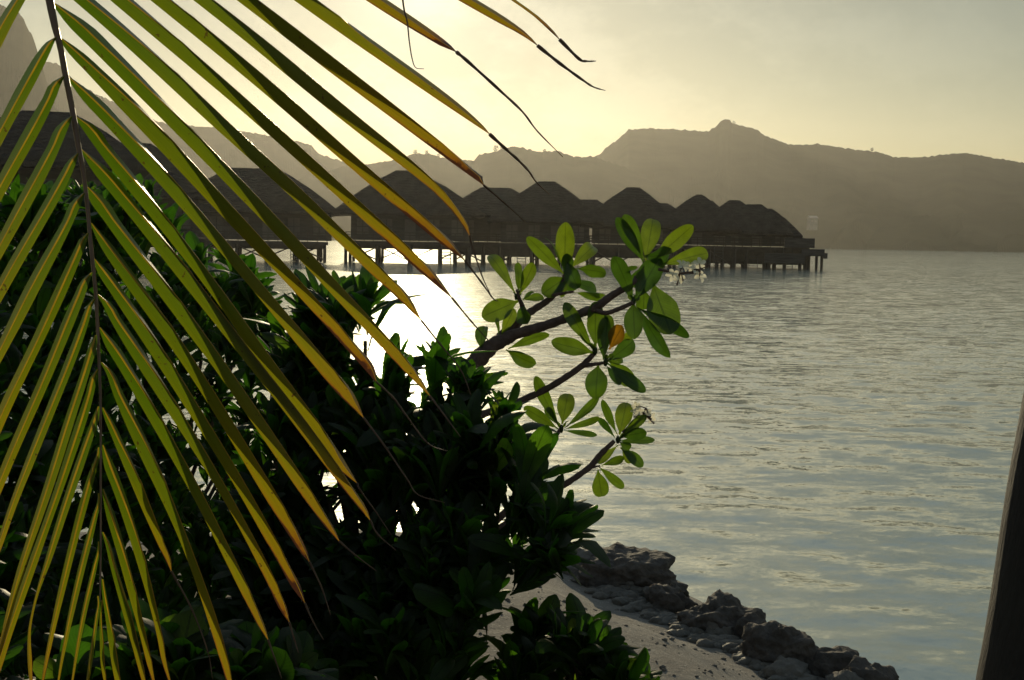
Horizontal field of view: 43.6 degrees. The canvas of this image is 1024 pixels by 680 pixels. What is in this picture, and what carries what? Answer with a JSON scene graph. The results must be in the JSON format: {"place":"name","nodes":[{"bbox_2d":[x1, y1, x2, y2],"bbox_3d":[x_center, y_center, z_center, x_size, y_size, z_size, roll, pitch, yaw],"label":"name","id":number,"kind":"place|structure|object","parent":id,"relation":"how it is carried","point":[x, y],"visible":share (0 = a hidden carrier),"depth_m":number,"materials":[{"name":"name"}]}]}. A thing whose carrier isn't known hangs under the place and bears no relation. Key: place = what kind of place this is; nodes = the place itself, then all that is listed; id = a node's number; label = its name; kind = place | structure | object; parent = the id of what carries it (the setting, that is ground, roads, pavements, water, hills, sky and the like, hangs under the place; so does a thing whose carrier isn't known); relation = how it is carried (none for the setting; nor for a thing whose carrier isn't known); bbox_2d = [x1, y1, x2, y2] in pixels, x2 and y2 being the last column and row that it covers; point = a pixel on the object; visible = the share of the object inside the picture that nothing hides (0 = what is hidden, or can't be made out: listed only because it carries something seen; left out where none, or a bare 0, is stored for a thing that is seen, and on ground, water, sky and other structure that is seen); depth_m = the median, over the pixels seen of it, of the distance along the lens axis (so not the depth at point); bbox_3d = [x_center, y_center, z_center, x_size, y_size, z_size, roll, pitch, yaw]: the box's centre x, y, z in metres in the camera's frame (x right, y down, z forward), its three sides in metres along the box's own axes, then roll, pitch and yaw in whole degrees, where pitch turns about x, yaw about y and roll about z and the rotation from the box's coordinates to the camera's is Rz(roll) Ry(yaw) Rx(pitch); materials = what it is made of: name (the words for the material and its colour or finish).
{"place":"outdoors","nodes":[
{"label":"outdoors","id":0,"kind":"place"},
{"bbox_2d":[0,4,56,116],"bbox_3d":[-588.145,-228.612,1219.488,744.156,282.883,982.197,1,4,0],"label":"hills","id":1,"kind":"structure","parent":0,"point":[18,51],"depth_m":1025.74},
{"bbox_2d":[43,62,347,180],"bbox_3d":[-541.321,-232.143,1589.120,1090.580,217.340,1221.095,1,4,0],"label":"hills","id":2,"kind":"structure","parent":0,"point":[230,154],"depth_m":1376.32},
{"bbox_2d":[0,0,604,679],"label":"palm frond","id":3,"kind":"object","parent":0,"point":[258,360],"visible":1,"depth_m":2.25,"materials":[{"name":"green plant"}]},
{"bbox_2d":[4,530,825,679],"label":"beach","id":4,"kind":"structure","parent":0,"point":[686,662],"depth_m":6.81,"materials":[{"name":"beige sand"}]},
{"bbox_2d":[0,170,335,679],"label":"shrub","id":5,"kind":"object","parent":4,"relation":"on","point":[244,299],"visible":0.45,"depth_m":5.54,"materials":[{"name":"green plant"}]},
{"bbox_2d":[1,597,338,679],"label":"shrub","id":6,"kind":"object","parent":4,"relation":"on","point":[249,653],"visible":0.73,"depth_m":3.03,"materials":[{"name":"green plant"}]},
{"bbox_2d":[211,266,610,679],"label":"shrub","id":7,"kind":"object","parent":4,"relation":"on","point":[421,599],"visible":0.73,"depth_m":4.46,"materials":[{"name":"green plant"}]},
{"bbox_2d":[481,593,662,679],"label":"shrub","id":8,"kind":"object","parent":4,"relation":"on","point":[545,639],"visible":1,"depth_m":4.06,"materials":[{"name":"green plant"}]},
{"bbox_2d":[562,547,591,574],"bbox_3d":[0.458,1.663,9.287,0.384,0.292,0.403,-1,5,-21],"label":"rock","id":9,"kind":"object","parent":4,"relation":"on","point":[583,553],"visible":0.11,"depth_m":9.23,"materials":[{"name":"grey stone"}]},
{"bbox_2d":[447,214,709,530],"bbox_3d":[0.271,0.428,6.344,1.329,2.093,0.625,1,4,0],"label":"frangipani tree","id":10,"kind":"object","parent":4,"relation":"on","point":[662,312],"visible":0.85,"depth_m":6.22,"materials":[{"name":"green plant"}]},
{"bbox_2d":[570,542,689,596],"bbox_3d":[0.792,1.729,9.101,0.959,0.493,0.703,3,5,25],"label":"rock","id":11,"kind":"object","parent":4,"relation":"on","point":[642,567],"visible":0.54,"depth_m":8.91,"materials":[{"name":"grey stone"}]},
{"bbox_2d":[642,586,648,596],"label":"rock","id":12,"kind":"object","parent":4,"relation":"on","point":[643,591],"visible":0.12,"depth_m":8.72,"materials":[{"name":"grey stone"}]},
{"bbox_2d":[478,585,818,679],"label":"rubble","id":13,"kind":"object","parent":4,"relation":"on","point":[629,599],"visible":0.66,"depth_m":7.88,"materials":[{"name":"grey stone"}]},
{"bbox_2d":[645,583,684,612],"bbox_3d":[1.023,1.815,8.520,0.305,0.382,0.282,2,5,10],"label":"rock","id":14,"kind":"object","parent":4,"relation":"on","point":[658,595],"visible":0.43,"depth_m":8.43,"materials":[{"name":"grey stone"}]},
{"bbox_2d":[674,592,697,612],"bbox_3d":[1.126,1.821,8.446,0.218,0.330,0.163,3,5,25],"label":"rock","id":15,"kind":"object","parent":4,"relation":"on","point":[689,603],"visible":0.27,"depth_m":8.39,"materials":[{"name":"grey stone"}]},
{"bbox_2d":[705,621,733,634],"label":"rock","id":16,"kind":"object","parent":4,"relation":"on","point":[712,628],"visible":0.34,"depth_m":7.86,"materials":[{"name":"grey stone"}]},
{"bbox_2d":[677,589,766,631],"bbox_3d":[1.326,1.823,8.096,0.585,0.433,0.489,3,5,25],"label":"rock","id":17,"kind":"object","parent":4,"relation":"on","point":[720,608],"visible":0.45,"depth_m":8.01,"materials":[{"name":"grey stone"}]},
{"bbox_2d":[734,612,761,638],"bbox_3d":[1.457,1.826,7.858,0.268,0.309,0.188,3,5,25],"label":"rock","id":18,"kind":"object","parent":4,"relation":"on","point":[745,619],"visible":0.24,"depth_m":7.82,"materials":[{"name":"grey stone"}]},
{"bbox_2d":[739,620,818,662],"bbox_3d":[1.546,1.871,7.393,0.434,0.474,0.391,1,4,0],"label":"rock","id":19,"kind":"object","parent":4,"relation":"on","point":[770,641],"visible":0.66,"depth_m":7.30,"materials":[{"name":"grey stone"}]},
{"bbox_2d":[758,655,810,678],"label":"rock","id":20,"kind":"object","parent":4,"relation":"on","point":[781,665],"visible":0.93,"depth_m":7.08,"materials":[{"name":"grey stone"}]},
{"bbox_2d":[803,646,858,677],"bbox_3d":[1.807,1.884,7.226,0.365,0.328,0.290,3,5,25],"label":"rock","id":21,"kind":"object","parent":4,"relation":"on","point":[822,662],"visible":0.54,"depth_m":7.16,"materials":[{"name":"grey stone"}]},
{"bbox_2d":[826,670,863,679],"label":"rock","id":22,"kind":"object","parent":4,"relation":"on","point":[844,675],"visible":1,"depth_m":6.85,"materials":[{"name":"grey stone"}]},
{"bbox_2d":[843,655,898,679],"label":"rock","id":23,"kind":"object","parent":4,"relation":"on","point":[864,668],"visible":0.84,"depth_m":6.90,"materials":[{"name":"grey stone"}]},
{"bbox_2d":[976,392,1023,679],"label":"leaning post","id":24,"kind":"object","parent":4,"relation":"on","point":[1002,654],"visible":1,"depth_m":1.68,"materials":[{"name":"brown wood"}]},
{"bbox_2d":[0,239,1023,679],"bbox_3d":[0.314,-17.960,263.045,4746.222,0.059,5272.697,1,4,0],"label":"water","id":25,"kind":"structure","parent":0,"point":[826,455],"depth_m":18.07,"materials":[{"name":"grey liquid"}]},
{"bbox_2d":[0,110,149,266],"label":"overwater bungalow","id":26,"kind":"object","parent":25,"relation":"on","point":[67,151],"visible":0.23,"depth_m":72.68,"materials":[{"name":"brown wood"}]},
{"bbox_2d":[45,179,55,183],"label":"door","id":27,"kind":"structure","parent":26,"relation":"in","point":[46,180],"depth_m":72.64,"materials":[{"name":"brown wood"}]},
{"bbox_2d":[89,178,102,189],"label":"window","id":28,"kind":"structure","parent":26,"relation":"in","point":[95,180],"depth_m":73.56,"materials":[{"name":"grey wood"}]},
{"bbox_2d":[86,142,209,257],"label":"overwater bungalow","id":29,"kind":"object","parent":25,"relation":"on","point":[193,193],"visible":0.1,"depth_m":94.87,"materials":[{"name":"brown wood"}]},
{"bbox_2d":[174,206,191,228],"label":"window","id":30,"kind":"structure","parent":29,"relation":"in","point":[179,212],"depth_m":95.42,"materials":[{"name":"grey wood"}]},
{"bbox_2d":[177,168,339,262],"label":"overwater bungalow","id":31,"kind":"object","parent":25,"relation":"on","point":[301,224],"visible":0.41,"depth_m":126.10,"materials":[{"name":"brown wood"}]},
{"bbox_2d":[210,215,222,234],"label":"window","id":32,"kind":"structure","parent":31,"relation":"in","point":[217,221],"depth_m":125.49,"materials":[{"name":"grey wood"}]},
{"bbox_2d":[236,216,248,233],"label":"window","id":33,"kind":"structure","parent":31,"relation":"in","point":[246,218],"depth_m":125.98,"materials":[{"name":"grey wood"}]},
{"bbox_2d":[263,222,273,238],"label":"door","id":34,"kind":"structure","parent":31,"relation":"in","point":[265,228],"depth_m":126.48,"materials":[{"name":"brown wood"}]},
{"bbox_2d":[287,217,300,234],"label":"window","id":35,"kind":"structure","parent":31,"relation":"in","point":[293,223],"depth_m":126.97,"materials":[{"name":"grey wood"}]},
{"bbox_2d":[312,218,325,234],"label":"window","id":36,"kind":"structure","parent":31,"relation":"in","point":[316,227],"depth_m":127.44,"materials":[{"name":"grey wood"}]},
{"bbox_2d":[336,170,484,264],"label":"overwater bungalow","id":37,"kind":"object","parent":25,"relation":"on","point":[426,202],"visible":0.61,"depth_m":128.71,"materials":[{"name":"brown wood"}]},
{"bbox_2d":[356,217,368,235],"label":"window","id":38,"kind":"structure","parent":37,"relation":"in","point":[361,226],"depth_m":128.69,"materials":[{"name":"grey glass"}]},
{"bbox_2d":[380,218,392,230],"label":"window","id":39,"kind":"structure","parent":37,"relation":"in","point":[388,222],"depth_m":128.88,"materials":[{"name":"grey glass"}]},
{"bbox_2d":[405,219,415,239],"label":"door","id":40,"kind":"structure","parent":37,"relation":"in","point":[410,226],"depth_m":129.10,"materials":[{"name":"brown wood"}]},
{"bbox_2d":[427,219,439,236],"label":"window","id":41,"kind":"structure","parent":37,"relation":"in","point":[436,222],"depth_m":129.25,"materials":[{"name":"grey glass"}]},
{"bbox_2d":[451,219,463,236],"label":"window","id":42,"kind":"structure","parent":37,"relation":"in","point":[456,227],"depth_m":129.47,"materials":[{"name":"grey glass"}]},
{"bbox_2d":[452,187,538,264],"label":"overwater bungalow","id":43,"kind":"object","parent":25,"relation":"on","point":[486,202],"visible":0.41,"depth_m":137.01,"materials":[{"name":"brown wood"}]},
{"bbox_2d":[469,219,474,235],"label":"window","id":44,"kind":"structure","parent":43,"relation":"in","point":[471,222],"depth_m":136.99,"materials":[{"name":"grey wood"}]},
{"bbox_2d":[490,222,500,240],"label":"door","id":45,"kind":"structure","parent":43,"relation":"in","point":[495,227],"depth_m":137.02,"materials":[{"name":"brown wood"}]},
{"bbox_2d":[487,181,603,265],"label":"overwater bungalow","id":46,"kind":"object","parent":25,"relation":"on","point":[539,211],"visible":0.7,"depth_m":131.72,"materials":[{"name":"brown wood"}]},
{"bbox_2d":[505,224,518,238],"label":"window","id":47,"kind":"structure","parent":46,"relation":"in","point":[511,229],"depth_m":132.16,"materials":[{"name":"grey glass"}]},
{"bbox_2d":[528,224,540,239],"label":"window","id":48,"kind":"structure","parent":46,"relation":"in","point":[533,229],"depth_m":132.09,"materials":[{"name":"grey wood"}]},
{"bbox_2d":[551,226,559,242],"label":"door","id":49,"kind":"structure","parent":46,"relation":"in","point":[554,229],"depth_m":132.03,"materials":[{"name":"brown wood"}]},
{"bbox_2d":[572,225,584,239],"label":"window","id":50,"kind":"structure","parent":46,"relation":"in","point":[578,231],"depth_m":131.96,"materials":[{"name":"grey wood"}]},
{"bbox_2d":[580,187,696,267],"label":"overwater bungalow","id":51,"kind":"object","parent":25,"relation":"on","point":[639,205],"visible":0.62,"depth_m":132.83,"materials":[{"name":"brown wood"}]},
{"bbox_2d":[598,228,610,240],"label":"window","id":52,"kind":"structure","parent":51,"relation":"in","point":[603,232],"depth_m":133.32,"materials":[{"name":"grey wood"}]},
{"bbox_2d":[658,229,663,241],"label":"window","id":53,"kind":"structure","parent":51,"relation":"in","point":[662,230],"depth_m":132.80,"materials":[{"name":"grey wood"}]},
{"bbox_2d":[660,194,741,267],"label":"overwater bungalow","id":54,"kind":"object","parent":25,"relation":"on","point":[706,216],"visible":0.6,"depth_m":134.45,"materials":[{"name":"brown wood"}]},
{"bbox_2d":[691,232,701,244],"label":"door","id":55,"kind":"structure","parent":54,"relation":"in","point":[695,234],"depth_m":135.62,"materials":[{"name":"brown wood"}]},
{"bbox_2d":[713,236,725,241],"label":"window","id":56,"kind":"structure","parent":54,"relation":"in","point":[713,236],"depth_m":135.32,"materials":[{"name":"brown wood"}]},
{"bbox_2d":[704,200,768,268],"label":"overwater bungalow","id":57,"kind":"object","parent":25,"relation":"on","point":[729,207],"visible":0.19,"depth_m":138.88,"materials":[{"name":"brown wood"}]},
{"bbox_2d":[712,204,827,269],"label":"overwater bungalow","id":58,"kind":"object","parent":25,"relation":"on","point":[755,223],"visible":0.81,"depth_m":134.42,"materials":[{"name":"brown wood"}]},
{"bbox_2d":[731,235,738,243],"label":"window","id":59,"kind":"structure","parent":58,"relation":"in","point":[732,236],"depth_m":136.42,"materials":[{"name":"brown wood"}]},
{"bbox_2d":[752,236,761,245],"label":"door","id":60,"kind":"structure","parent":58,"relation":"in","point":[753,240],"depth_m":136.02,"materials":[{"name":"brown wood"}]},
{"bbox_2d":[774,236,786,244],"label":"window","id":61,"kind":"structure","parent":58,"relation":"in","point":[777,238],"depth_m":135.56,"materials":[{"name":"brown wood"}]},
{"bbox_2d":[0,0,1023,163],"label":"sky","id":62,"kind":"structure","parent":0,"point":[894,78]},
{"bbox_2d":[299,147,758,246],"bbox_3d":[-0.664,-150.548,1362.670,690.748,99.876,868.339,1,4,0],"label":"hills","id":63,"kind":"structure","parent":0,"point":[591,178],"depth_m":1203.46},
{"bbox_2d":[595,119,1023,251],"bbox_3d":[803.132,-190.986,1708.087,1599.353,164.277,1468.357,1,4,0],"label":"hills","id":64,"kind":"structure","parent":0,"point":[860,192],"depth_m":1333.64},
{"bbox_2d":[807,216,817,229],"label":"house","id":65,"kind":"structure","parent":64,"relation":"on","point":[812,222],"depth_m":1077.73,"materials":[{"name":"paint"}]},
{"bbox_2d":[760,209,1023,251],"bbox_3d":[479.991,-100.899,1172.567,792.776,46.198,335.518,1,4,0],"label":"hills","id":66,"kind":"structure","parent":0,"point":[983,232],"depth_m":1082.25,"materials":[{"name":"grey"}]}
]}

